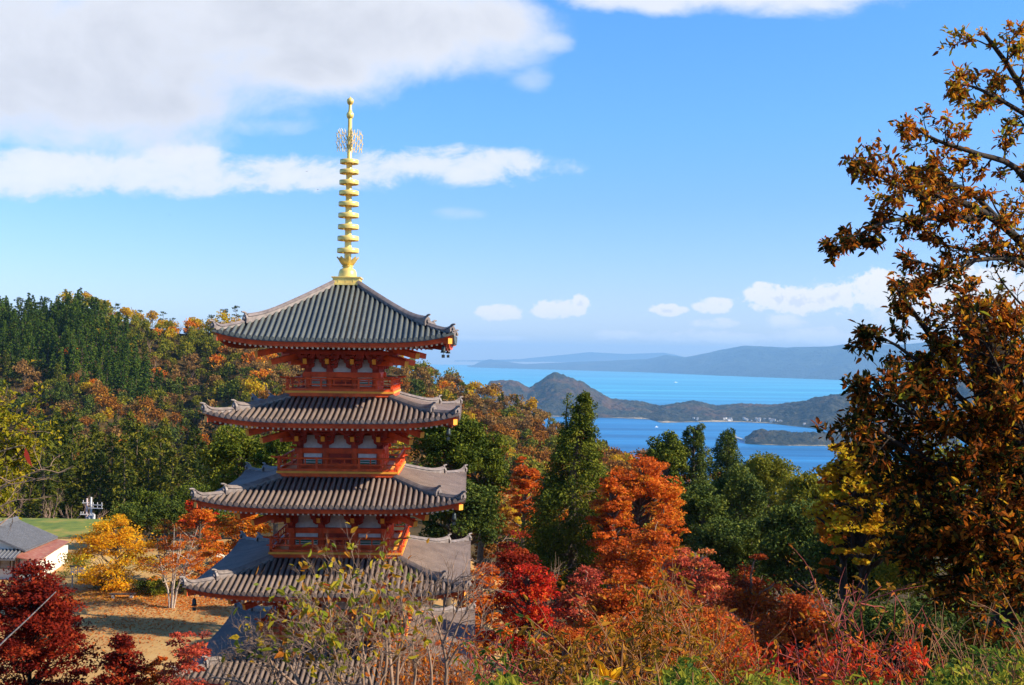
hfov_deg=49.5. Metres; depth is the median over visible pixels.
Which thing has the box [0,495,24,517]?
bare tree
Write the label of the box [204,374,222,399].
withered tree
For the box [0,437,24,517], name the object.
cedar tree
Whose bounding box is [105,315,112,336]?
cedar tree
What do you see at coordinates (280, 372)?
withered tree
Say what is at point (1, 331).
cedar tree
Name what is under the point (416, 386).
evergreen tree
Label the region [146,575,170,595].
shrub
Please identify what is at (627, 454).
golden tree
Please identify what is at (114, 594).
log bench
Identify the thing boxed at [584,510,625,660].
maple tree
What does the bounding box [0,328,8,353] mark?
cedar tree
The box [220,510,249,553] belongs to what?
maple tree
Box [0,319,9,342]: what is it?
cedar tree
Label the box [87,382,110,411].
autumn tree
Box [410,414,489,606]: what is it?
evergreen tree
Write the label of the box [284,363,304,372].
withered tree
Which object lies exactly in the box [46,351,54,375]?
cedar tree
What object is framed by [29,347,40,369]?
cedar tree
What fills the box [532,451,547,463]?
autumn tree
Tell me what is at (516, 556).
maple tree
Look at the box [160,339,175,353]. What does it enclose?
broadleaf tree
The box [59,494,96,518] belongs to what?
bare tree
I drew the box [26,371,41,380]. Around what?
withered tree
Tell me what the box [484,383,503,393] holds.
withered tree
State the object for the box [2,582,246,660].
fallen leaves
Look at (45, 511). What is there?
bare tree
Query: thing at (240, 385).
evergreen tree
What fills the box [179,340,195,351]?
broadleaf tree
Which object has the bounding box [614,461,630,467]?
autumn tree
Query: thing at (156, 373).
cedar tree
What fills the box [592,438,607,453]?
broadleaf tree
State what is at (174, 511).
evergreen tree
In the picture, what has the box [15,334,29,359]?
cedar tree
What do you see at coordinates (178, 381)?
evergreen tree
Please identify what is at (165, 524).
maple tree
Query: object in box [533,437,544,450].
autumn tree
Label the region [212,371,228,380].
evergreen tree
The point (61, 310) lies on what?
cedar tree
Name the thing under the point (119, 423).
broadleaf tree
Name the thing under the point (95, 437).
cedar tree
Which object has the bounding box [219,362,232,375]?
broadleaf tree
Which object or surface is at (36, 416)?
evergreen tree
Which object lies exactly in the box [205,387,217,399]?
broadleaf tree
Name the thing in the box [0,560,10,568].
window
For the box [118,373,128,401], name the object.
cedar tree
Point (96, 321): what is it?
cedar tree
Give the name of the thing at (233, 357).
broadleaf tree
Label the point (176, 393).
evergreen tree
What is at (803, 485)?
evergreen tree
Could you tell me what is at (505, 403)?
withered tree
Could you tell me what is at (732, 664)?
shrub
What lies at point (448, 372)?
broadleaf tree
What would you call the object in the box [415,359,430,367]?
broadleaf tree
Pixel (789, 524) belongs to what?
evergreen tree
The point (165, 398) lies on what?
withered tree
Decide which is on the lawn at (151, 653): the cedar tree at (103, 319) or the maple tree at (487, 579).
the maple tree at (487, 579)
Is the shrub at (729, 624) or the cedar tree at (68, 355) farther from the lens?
the cedar tree at (68, 355)
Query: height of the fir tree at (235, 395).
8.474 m
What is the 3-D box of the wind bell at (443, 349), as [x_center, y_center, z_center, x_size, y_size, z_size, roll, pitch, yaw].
[-2.994,0.199,48.420,0.250,0.940,0.244,1,-1,0]
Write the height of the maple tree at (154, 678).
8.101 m
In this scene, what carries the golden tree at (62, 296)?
on the ground at (18, 385)
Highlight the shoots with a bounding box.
[705,574,943,684]
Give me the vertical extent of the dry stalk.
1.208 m
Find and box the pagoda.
[171,97,475,684]
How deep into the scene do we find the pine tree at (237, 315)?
470.67 m
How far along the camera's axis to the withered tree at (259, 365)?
401.06 m
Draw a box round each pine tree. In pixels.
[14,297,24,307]
[232,306,242,318]
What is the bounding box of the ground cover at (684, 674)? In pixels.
[481,648,1023,684]
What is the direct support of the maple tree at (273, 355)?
on the ground at (18, 385)
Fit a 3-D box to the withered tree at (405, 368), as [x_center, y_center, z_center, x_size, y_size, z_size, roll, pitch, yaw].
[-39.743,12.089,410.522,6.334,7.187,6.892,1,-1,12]
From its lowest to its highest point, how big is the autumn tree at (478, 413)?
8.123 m
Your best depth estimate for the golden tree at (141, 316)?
465.36 m
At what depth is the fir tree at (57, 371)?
384.04 m
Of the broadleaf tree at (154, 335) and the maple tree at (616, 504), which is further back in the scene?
the broadleaf tree at (154, 335)
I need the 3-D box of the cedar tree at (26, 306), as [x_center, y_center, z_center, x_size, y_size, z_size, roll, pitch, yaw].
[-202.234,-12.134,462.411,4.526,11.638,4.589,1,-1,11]
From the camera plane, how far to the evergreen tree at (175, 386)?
394.66 m
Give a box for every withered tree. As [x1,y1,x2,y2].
[12,364,33,379]
[14,359,26,368]
[23,378,33,387]
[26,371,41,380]
[34,380,46,390]
[53,400,70,411]
[70,401,82,409]
[78,428,91,435]
[84,379,104,397]
[103,425,126,444]
[111,389,127,397]
[124,404,137,412]
[151,355,162,366]
[156,396,173,409]
[156,412,171,425]
[162,359,170,367]
[167,392,177,404]
[169,394,185,404]
[170,368,185,383]
[181,353,198,368]
[182,377,200,393]
[184,363,195,370]
[192,364,207,372]
[197,399,217,414]
[197,420,216,434]
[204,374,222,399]
[212,365,227,373]
[225,347,244,362]
[236,362,253,373]
[246,348,263,366]
[248,362,264,370]
[251,359,264,370]
[266,363,277,369]
[267,372,285,390]
[271,368,286,379]
[273,373,291,384]
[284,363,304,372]
[391,368,400,374]
[397,366,411,374]
[397,369,409,377]
[409,366,425,378]
[409,455,427,465]
[411,371,432,386]
[422,388,438,396]
[424,365,440,377]
[439,386,453,393]
[445,371,463,388]
[454,385,469,395]
[456,393,471,403]
[463,407,473,413]
[465,393,480,404]
[467,396,483,409]
[476,386,493,397]
[482,398,491,406]
[482,415,503,425]
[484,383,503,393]
[488,402,503,409]
[499,395,511,404]
[499,400,509,409]
[500,417,514,429]
[501,493,514,501]
[508,393,524,403]
[508,416,519,422]
[513,418,532,433]
[519,409,531,416]
[522,415,541,426]
[526,413,544,423]
[533,409,550,418]
[546,427,558,436]
[605,448,622,460]
[630,447,646,459]
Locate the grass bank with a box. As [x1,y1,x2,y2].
[0,518,117,538]
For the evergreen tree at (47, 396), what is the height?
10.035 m
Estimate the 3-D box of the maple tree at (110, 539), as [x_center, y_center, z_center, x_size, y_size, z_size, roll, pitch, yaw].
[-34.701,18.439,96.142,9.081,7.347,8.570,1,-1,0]
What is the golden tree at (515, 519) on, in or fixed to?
on the ground at (18, 385)
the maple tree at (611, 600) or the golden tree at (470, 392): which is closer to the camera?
the maple tree at (611, 600)
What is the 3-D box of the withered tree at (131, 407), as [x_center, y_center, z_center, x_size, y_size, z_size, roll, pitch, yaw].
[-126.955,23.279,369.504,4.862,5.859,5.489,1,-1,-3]
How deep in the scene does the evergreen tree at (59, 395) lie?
360.25 m
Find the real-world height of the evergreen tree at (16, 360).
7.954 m
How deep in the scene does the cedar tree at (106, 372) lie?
388.12 m
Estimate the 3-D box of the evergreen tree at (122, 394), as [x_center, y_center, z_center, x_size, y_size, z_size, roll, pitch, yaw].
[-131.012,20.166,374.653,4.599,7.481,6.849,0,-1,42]
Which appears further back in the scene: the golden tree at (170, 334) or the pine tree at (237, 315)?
the pine tree at (237, 315)
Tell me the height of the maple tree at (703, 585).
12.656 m
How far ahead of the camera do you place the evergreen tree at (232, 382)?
377.94 m
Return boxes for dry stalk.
[0,591,55,645]
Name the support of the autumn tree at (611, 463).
on the ground at (18, 385)
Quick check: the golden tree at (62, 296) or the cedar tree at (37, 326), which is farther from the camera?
the golden tree at (62, 296)
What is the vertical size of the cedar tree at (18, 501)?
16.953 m
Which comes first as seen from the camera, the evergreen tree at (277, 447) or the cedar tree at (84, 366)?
the evergreen tree at (277, 447)
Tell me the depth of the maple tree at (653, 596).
45.78 m
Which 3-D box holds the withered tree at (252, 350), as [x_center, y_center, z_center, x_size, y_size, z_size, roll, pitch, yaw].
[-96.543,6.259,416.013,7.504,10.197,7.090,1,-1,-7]
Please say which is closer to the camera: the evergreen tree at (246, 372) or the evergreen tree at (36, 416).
the evergreen tree at (36, 416)
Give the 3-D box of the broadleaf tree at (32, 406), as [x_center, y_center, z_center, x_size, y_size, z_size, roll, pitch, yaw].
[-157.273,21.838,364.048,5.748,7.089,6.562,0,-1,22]
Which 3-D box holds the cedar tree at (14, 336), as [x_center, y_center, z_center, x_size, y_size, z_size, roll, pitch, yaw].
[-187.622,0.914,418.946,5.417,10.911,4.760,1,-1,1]
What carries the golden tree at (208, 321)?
on the ground at (18, 385)
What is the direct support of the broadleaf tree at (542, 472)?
on the ground at (18, 385)
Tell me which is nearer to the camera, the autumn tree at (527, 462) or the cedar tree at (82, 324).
the autumn tree at (527, 462)
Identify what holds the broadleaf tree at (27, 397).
on the ground at (18, 385)
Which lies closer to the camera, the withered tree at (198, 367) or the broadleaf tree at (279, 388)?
the broadleaf tree at (279, 388)
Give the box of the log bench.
[109,593,135,597]
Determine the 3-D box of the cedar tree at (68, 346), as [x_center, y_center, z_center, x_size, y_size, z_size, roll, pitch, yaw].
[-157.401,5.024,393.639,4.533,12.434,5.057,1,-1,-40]
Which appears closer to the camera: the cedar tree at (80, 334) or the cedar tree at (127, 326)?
the cedar tree at (80, 334)
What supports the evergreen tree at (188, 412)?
on the ground at (18, 385)
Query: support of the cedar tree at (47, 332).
on the ground at (18, 385)
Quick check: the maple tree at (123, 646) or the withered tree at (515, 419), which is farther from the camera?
the withered tree at (515, 419)
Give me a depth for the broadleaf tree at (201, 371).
410.77 m
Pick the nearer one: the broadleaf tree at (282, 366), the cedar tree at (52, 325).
the broadleaf tree at (282, 366)
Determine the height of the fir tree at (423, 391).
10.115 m
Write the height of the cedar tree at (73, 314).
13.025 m
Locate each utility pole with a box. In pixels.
[80,498,90,518]
[88,497,102,518]
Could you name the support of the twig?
on the ground at (18, 385)
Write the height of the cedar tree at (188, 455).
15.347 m
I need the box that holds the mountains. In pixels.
[467,342,969,380]
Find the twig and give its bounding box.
[0,445,31,465]
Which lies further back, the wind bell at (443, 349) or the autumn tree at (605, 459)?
the autumn tree at (605, 459)
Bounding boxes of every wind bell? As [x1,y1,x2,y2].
[191,595,196,610]
[440,344,445,357]
[446,425,450,439]
[451,513,456,524]
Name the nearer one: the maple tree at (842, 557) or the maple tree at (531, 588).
the maple tree at (842, 557)
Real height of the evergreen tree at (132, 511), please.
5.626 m
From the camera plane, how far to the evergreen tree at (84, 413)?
348.74 m
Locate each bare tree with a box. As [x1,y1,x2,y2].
[0,434,73,535]
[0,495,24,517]
[41,490,63,517]
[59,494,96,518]
[83,503,106,518]
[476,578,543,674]
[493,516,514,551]
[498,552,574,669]
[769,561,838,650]
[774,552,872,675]
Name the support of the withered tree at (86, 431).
on the ground at (18, 385)
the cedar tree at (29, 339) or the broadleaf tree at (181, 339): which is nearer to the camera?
the cedar tree at (29, 339)
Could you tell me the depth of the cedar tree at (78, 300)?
442.18 m
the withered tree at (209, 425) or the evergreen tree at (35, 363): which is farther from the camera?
the evergreen tree at (35, 363)
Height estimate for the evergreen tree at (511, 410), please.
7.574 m
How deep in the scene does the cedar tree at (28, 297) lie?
469.23 m
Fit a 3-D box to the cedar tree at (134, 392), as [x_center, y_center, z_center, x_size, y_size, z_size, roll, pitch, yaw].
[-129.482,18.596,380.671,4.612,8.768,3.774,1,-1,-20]
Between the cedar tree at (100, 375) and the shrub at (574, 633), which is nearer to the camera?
the shrub at (574, 633)
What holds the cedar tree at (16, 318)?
on the ground at (18, 385)
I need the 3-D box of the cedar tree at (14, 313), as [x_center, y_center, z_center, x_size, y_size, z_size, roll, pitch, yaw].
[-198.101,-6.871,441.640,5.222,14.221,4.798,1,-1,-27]
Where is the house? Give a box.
[0,516,68,579]
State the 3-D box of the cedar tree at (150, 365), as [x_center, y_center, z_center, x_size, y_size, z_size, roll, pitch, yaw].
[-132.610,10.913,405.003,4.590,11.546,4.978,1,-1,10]
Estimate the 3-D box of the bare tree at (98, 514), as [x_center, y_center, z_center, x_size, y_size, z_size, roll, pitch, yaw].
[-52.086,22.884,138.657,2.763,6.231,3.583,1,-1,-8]
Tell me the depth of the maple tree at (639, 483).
77.02 m
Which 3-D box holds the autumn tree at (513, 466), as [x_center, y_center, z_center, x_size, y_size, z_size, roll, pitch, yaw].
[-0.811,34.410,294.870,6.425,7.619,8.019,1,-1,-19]
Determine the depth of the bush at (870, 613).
25.36 m
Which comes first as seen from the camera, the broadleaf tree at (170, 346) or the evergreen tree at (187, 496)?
the evergreen tree at (187, 496)
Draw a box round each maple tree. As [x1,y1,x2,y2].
[0,558,105,684]
[57,514,163,592]
[89,631,155,684]
[134,655,167,684]
[135,523,222,608]
[148,518,181,580]
[153,328,163,334]
[153,367,167,376]
[156,630,212,684]
[165,326,179,338]
[170,508,226,579]
[176,498,220,570]
[183,317,199,331]
[195,514,279,567]
[207,353,226,367]
[218,345,237,356]
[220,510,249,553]
[241,351,264,365]
[250,368,272,382]
[266,353,277,358]
[438,380,455,388]
[453,562,517,682]
[470,495,518,618]
[474,528,556,671]
[476,562,570,679]
[498,484,517,497]
[505,456,544,607]
[547,565,622,678]
[560,565,656,682]
[584,469,639,588]
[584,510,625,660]
[588,454,687,684]
[590,536,658,662]
[612,517,682,681]
[629,581,707,680]
[643,504,691,579]
[658,547,738,622]
[692,604,771,683]
[706,552,791,668]
[746,590,850,684]
[800,401,917,681]
[813,477,881,675]
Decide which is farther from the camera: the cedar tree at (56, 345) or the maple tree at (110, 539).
the cedar tree at (56, 345)
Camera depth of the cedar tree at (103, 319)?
427.64 m
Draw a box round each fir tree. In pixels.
[0,350,7,372]
[2,359,14,383]
[3,355,10,372]
[47,367,53,381]
[52,362,61,379]
[70,375,75,393]
[72,394,82,420]
[82,375,89,394]
[113,410,117,425]
[140,337,148,355]
[141,347,146,362]
[142,328,151,348]
[156,393,164,420]
[174,394,182,413]
[177,436,183,448]
[178,400,185,420]
[180,376,190,396]
[182,420,191,442]
[188,412,193,429]
[197,339,202,355]
[201,383,207,398]
[206,370,212,386]
[210,360,214,375]
[231,390,237,404]
[419,381,426,395]
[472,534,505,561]
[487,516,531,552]
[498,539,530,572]
[499,392,505,410]
[513,394,520,416]
[517,428,531,440]
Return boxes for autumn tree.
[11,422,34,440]
[21,386,32,393]
[28,408,43,416]
[34,400,48,407]
[60,406,78,420]
[66,373,79,383]
[79,416,94,427]
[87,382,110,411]
[92,394,118,414]
[113,402,125,415]
[128,410,145,423]
[133,394,155,414]
[142,408,165,428]
[169,412,185,426]
[256,390,275,398]
[388,378,410,392]
[395,444,418,462]
[472,408,482,417]
[480,413,494,431]
[484,422,505,432]
[486,406,501,420]
[496,427,520,440]
[505,458,518,474]
[508,460,533,473]
[519,444,538,457]
[519,447,530,457]
[523,426,546,437]
[523,435,543,450]
[532,418,545,431]
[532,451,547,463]
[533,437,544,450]
[535,450,550,461]
[536,431,548,437]
[597,455,608,462]
[599,459,621,469]
[605,447,626,461]
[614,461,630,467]
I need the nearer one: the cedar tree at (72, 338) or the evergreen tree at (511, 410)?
the evergreen tree at (511, 410)
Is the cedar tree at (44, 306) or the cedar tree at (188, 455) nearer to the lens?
the cedar tree at (188, 455)
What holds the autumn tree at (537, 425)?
on the ground at (18, 385)
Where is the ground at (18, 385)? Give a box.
[0,311,989,684]
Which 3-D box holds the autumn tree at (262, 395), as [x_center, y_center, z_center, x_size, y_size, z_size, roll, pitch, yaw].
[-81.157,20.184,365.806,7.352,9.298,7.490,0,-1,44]
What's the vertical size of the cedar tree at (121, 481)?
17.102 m
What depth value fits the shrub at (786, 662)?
4.80 m
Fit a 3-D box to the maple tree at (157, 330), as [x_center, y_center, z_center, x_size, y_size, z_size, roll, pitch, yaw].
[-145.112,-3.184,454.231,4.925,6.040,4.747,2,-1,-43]
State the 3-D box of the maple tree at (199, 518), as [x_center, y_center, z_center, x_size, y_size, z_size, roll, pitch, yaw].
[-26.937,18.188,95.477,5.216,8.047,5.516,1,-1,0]
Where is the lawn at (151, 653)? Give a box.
[0,537,533,684]
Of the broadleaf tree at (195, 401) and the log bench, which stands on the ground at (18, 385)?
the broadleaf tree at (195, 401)
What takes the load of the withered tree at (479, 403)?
on the ground at (18, 385)
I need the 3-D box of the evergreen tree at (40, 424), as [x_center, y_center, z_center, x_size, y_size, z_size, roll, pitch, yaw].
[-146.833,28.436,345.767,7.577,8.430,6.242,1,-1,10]
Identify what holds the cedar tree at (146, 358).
on the ground at (18, 385)
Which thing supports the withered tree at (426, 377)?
on the ground at (18, 385)
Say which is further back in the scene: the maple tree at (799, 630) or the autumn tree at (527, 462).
the autumn tree at (527, 462)
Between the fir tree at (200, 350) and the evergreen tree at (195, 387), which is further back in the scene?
the fir tree at (200, 350)
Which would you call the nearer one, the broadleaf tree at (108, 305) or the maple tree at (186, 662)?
the maple tree at (186, 662)
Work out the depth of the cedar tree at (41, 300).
469.73 m
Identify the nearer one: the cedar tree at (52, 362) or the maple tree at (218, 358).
the cedar tree at (52, 362)
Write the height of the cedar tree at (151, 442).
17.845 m
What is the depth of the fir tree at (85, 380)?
372.88 m
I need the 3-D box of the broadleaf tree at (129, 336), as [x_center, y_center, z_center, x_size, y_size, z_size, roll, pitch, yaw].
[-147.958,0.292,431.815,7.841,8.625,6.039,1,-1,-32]
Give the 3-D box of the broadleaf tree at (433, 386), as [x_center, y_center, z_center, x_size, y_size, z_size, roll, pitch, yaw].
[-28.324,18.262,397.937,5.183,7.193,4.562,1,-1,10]
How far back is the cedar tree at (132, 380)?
387.31 m
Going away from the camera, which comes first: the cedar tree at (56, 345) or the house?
the house
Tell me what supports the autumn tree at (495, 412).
on the ground at (18, 385)
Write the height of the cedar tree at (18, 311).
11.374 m
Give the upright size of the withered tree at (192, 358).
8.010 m
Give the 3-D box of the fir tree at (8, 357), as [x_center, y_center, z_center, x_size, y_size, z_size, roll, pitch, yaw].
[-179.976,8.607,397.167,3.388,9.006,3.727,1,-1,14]
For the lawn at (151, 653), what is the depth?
86.79 m
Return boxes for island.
[745,427,959,445]
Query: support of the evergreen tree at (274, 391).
on the ground at (18, 385)
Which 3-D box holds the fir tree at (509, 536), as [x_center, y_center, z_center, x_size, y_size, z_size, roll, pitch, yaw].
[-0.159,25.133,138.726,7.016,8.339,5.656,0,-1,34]
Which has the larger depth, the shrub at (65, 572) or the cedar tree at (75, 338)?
the cedar tree at (75, 338)
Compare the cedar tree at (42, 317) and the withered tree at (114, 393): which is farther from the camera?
the cedar tree at (42, 317)
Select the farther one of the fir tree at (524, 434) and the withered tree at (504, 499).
the fir tree at (524, 434)
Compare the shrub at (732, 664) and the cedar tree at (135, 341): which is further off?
the cedar tree at (135, 341)
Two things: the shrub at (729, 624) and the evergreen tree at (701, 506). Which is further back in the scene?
the evergreen tree at (701, 506)
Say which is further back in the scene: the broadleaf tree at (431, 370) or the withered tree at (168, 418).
the broadleaf tree at (431, 370)
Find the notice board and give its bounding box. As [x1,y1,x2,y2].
[69,565,84,586]
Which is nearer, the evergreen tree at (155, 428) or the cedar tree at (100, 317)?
the evergreen tree at (155, 428)
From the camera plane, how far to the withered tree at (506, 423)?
364.95 m
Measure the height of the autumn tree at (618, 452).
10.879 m
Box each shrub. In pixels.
[58,552,91,577]
[92,575,108,588]
[129,576,166,595]
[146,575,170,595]
[168,577,193,592]
[182,521,446,684]
[351,606,527,684]
[453,599,539,684]
[460,612,554,684]
[483,581,695,684]
[498,625,632,684]
[568,611,807,684]
[591,604,769,684]
[618,531,736,684]
[691,587,759,684]
[712,635,841,684]
[789,543,933,684]
[807,624,932,684]
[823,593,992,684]
[866,593,1014,684]
[935,613,1023,684]
[949,577,1023,684]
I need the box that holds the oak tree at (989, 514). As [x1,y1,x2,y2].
[810,19,1023,682]
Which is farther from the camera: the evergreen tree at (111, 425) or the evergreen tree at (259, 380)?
the evergreen tree at (259, 380)
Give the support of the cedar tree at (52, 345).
on the ground at (18, 385)
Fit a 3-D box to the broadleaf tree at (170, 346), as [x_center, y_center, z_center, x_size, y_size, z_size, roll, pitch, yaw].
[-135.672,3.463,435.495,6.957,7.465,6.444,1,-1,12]
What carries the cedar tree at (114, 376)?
on the ground at (18, 385)
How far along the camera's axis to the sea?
10665.91 m
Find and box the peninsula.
[482,372,974,430]
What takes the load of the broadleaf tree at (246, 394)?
on the ground at (18, 385)
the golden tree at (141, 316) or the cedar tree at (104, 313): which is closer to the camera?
the cedar tree at (104, 313)
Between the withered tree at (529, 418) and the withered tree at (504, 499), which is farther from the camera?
the withered tree at (529, 418)
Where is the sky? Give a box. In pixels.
[0,0,1023,364]
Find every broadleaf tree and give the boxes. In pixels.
[0,379,63,519]
[18,394,33,414]
[23,398,39,411]
[39,378,57,390]
[50,405,69,419]
[56,374,67,388]
[64,385,80,395]
[84,297,99,307]
[87,412,107,424]
[99,302,113,310]
[99,307,116,315]
[110,395,130,407]
[115,417,134,434]
[125,333,141,344]
[127,326,138,335]
[129,319,139,327]
[130,314,142,326]
[137,319,149,339]
[148,330,163,343]
[148,389,168,404]
[149,352,163,360]
[153,324,162,329]
[155,345,170,361]
[158,342,175,351]
[159,398,178,411]
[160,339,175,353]
[162,321,173,332]
[169,357,177,364]
[174,342,193,363]
[176,445,186,458]
[179,336,187,344]
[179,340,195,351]
[181,344,195,353]
[187,330,202,346]
[188,326,196,333]
[189,398,201,407]
[192,395,205,401]
[193,327,206,338]
[195,368,208,382]
[196,334,207,343]
[198,335,218,350]
[200,361,210,370]
[201,347,213,362]
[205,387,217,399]
[206,342,221,355]
[213,379,228,397]
[216,353,228,363]
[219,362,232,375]
[227,352,244,369]
[236,391,250,401]
[264,374,279,389]
[276,384,285,394]
[277,363,289,378]
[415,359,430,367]
[421,368,436,383]
[428,383,438,390]
[440,389,451,400]
[443,367,458,376]
[462,400,473,410]
[499,436,515,449]
[502,434,516,445]
[511,453,537,464]
[520,437,542,452]
[522,459,548,475]
[528,469,549,484]
[539,435,559,452]
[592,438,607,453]
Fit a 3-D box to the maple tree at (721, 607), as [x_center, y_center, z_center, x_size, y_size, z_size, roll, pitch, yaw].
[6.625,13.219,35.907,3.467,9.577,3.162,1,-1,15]
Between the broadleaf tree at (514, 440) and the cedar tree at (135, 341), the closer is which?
the broadleaf tree at (514, 440)
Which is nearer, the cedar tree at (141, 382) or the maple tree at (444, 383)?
the cedar tree at (141, 382)
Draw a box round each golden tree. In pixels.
[58,289,73,301]
[80,382,98,392]
[81,291,91,298]
[95,407,113,424]
[120,307,132,318]
[131,312,143,320]
[142,310,158,327]
[154,320,164,324]
[163,328,176,339]
[183,317,203,333]
[203,318,220,326]
[214,309,229,323]
[241,376,258,394]
[247,381,267,395]
[389,441,403,457]
[434,388,454,399]
[461,410,476,418]
[463,389,475,395]
[465,380,483,393]
[487,389,500,401]
[497,505,521,541]
[507,411,516,417]
[521,397,537,412]
[607,453,622,463]
[620,451,634,462]
[686,552,719,593]
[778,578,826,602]
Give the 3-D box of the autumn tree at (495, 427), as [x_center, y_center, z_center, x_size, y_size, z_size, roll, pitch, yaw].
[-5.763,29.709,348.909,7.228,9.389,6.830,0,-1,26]
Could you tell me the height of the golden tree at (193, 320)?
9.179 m
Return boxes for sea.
[394,364,976,503]
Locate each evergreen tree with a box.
[6,370,22,385]
[6,396,24,413]
[9,355,26,368]
[27,411,44,435]
[30,359,42,369]
[33,421,49,430]
[34,389,64,413]
[47,381,71,397]
[50,392,74,404]
[67,421,84,431]
[79,395,94,403]
[80,406,93,426]
[82,406,96,413]
[84,394,101,409]
[100,501,151,548]
[103,387,112,395]
[103,422,117,430]
[116,391,133,401]
[124,487,167,541]
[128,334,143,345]
[136,425,150,439]
[140,497,191,545]
[148,422,170,438]
[154,429,182,444]
[161,378,182,392]
[168,421,184,442]
[169,377,183,390]
[170,388,184,395]
[170,478,213,539]
[178,418,189,427]
[181,408,195,419]
[187,385,200,393]
[188,507,244,541]
[193,424,282,604]
[194,406,204,419]
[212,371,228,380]
[216,364,236,380]
[216,380,239,406]
[216,381,235,406]
[229,378,242,390]
[238,366,254,377]
[246,374,262,382]
[251,439,295,606]
[272,387,279,395]
[410,379,427,394]
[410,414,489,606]
[418,478,507,605]
[455,380,467,387]
[466,429,511,630]
[502,407,524,419]
[502,456,511,475]
[643,429,688,562]
[674,483,729,556]
[683,516,790,624]
[709,463,768,618]
[732,450,802,613]
[746,496,828,680]
[777,470,826,597]
[792,508,939,617]
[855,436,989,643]
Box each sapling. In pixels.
[393,546,519,684]
[593,658,623,683]
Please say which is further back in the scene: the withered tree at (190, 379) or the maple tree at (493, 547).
the withered tree at (190, 379)
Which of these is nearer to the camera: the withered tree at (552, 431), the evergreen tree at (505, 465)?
the evergreen tree at (505, 465)
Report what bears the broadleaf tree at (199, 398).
on the ground at (18, 385)
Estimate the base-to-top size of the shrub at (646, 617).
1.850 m
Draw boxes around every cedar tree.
[0,301,5,318]
[0,309,10,335]
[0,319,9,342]
[0,327,8,347]
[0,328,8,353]
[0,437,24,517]
[1,343,11,363]
[5,313,12,333]
[6,341,15,364]
[7,308,18,335]
[8,320,17,341]
[8,328,17,350]
[10,434,48,517]
[11,331,18,353]
[11,332,22,358]
[12,313,19,333]
[14,339,21,361]
[15,299,22,321]
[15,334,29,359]
[18,425,65,517]
[19,321,24,340]
[21,300,28,321]
[22,346,29,365]
[23,293,32,315]
[23,333,31,357]
[27,338,36,362]
[28,294,35,309]
[28,302,32,317]
[28,327,37,348]
[29,310,34,325]
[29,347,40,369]
[29,411,74,514]
[29,416,82,518]
[32,336,45,359]
[33,302,38,312]
[34,318,40,339]
[35,326,41,342]
[38,296,43,311]
[38,353,47,376]
[39,314,46,327]
[39,323,46,342]
[40,301,45,314]
[40,321,51,353]
[43,334,51,357]
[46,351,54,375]
[47,300,52,316]
[47,354,57,379]
[48,333,56,356]
[49,302,56,324]
[49,319,53,338]
[49,410,94,518]
[50,325,59,347]
[52,336,59,359]
[56,295,61,317]
[56,314,63,334]
[56,349,67,378]
[57,305,65,330]
[58,347,66,371]
[59,326,69,346]
[60,319,70,341]
[63,297,71,316]
[63,304,68,324]
[63,328,69,348]
[63,343,76,371]
[64,339,71,367]
[65,436,103,518]
[67,343,81,370]
[67,344,79,374]
[68,298,74,318]
[69,305,76,330]
[69,326,78,347]
[70,331,73,342]
[73,302,80,327]
[73,309,82,339]
[73,422,114,511]
[75,338,87,363]
[76,327,83,348]
[77,287,84,315]
[77,295,82,311]
[77,319,87,344]
[80,358,89,382]
[82,344,95,368]
[83,448,113,518]
[84,327,89,347]
[86,355,96,381]
[87,333,96,358]
[88,296,96,312]
[92,304,98,327]
[92,329,100,356]
[92,360,105,383]
[94,310,99,328]
[94,362,107,389]
[95,301,101,320]
[96,432,122,518]
[97,309,103,327]
[98,316,106,341]
[98,348,106,371]
[99,332,107,359]
[100,300,108,316]
[101,434,139,513]
[103,322,111,344]
[103,343,110,364]
[103,359,111,385]
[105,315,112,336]
[105,349,113,374]
[105,411,143,511]
[109,364,120,392]
[110,319,115,342]
[111,326,118,350]
[114,312,124,336]
[114,370,122,394]
[115,335,124,359]
[116,422,153,508]
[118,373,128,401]
[120,318,128,338]
[120,355,129,377]
[121,350,128,370]
[122,342,133,365]
[123,343,133,367]
[125,322,130,343]
[125,378,132,396]
[127,376,136,393]
[128,366,135,387]
[129,385,138,404]
[130,336,137,359]
[130,343,138,363]
[130,359,141,386]
[130,429,165,519]
[132,365,139,394]
[137,386,145,407]
[138,377,144,398]
[140,364,152,394]
[142,376,151,396]
[142,379,150,399]
[143,353,151,377]
[144,427,176,500]
[145,358,152,381]
[150,368,161,393]
[151,377,160,399]
[151,417,179,499]
[158,370,164,389]
[159,448,190,502]
[174,444,197,524]
[180,424,205,485]
[189,439,214,512]
[207,429,233,489]
[517,390,622,623]
[670,422,714,605]
[705,428,755,610]
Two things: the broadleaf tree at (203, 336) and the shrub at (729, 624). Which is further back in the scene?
the broadleaf tree at (203, 336)
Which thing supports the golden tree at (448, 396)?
on the ground at (18, 385)
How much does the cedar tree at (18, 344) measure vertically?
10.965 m
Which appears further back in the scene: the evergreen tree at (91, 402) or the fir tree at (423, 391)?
the fir tree at (423, 391)
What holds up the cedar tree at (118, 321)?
on the ground at (18, 385)
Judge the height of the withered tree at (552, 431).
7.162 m
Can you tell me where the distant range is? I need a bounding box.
[469,352,681,361]
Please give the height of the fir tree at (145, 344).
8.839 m
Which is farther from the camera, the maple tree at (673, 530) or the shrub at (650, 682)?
the maple tree at (673, 530)

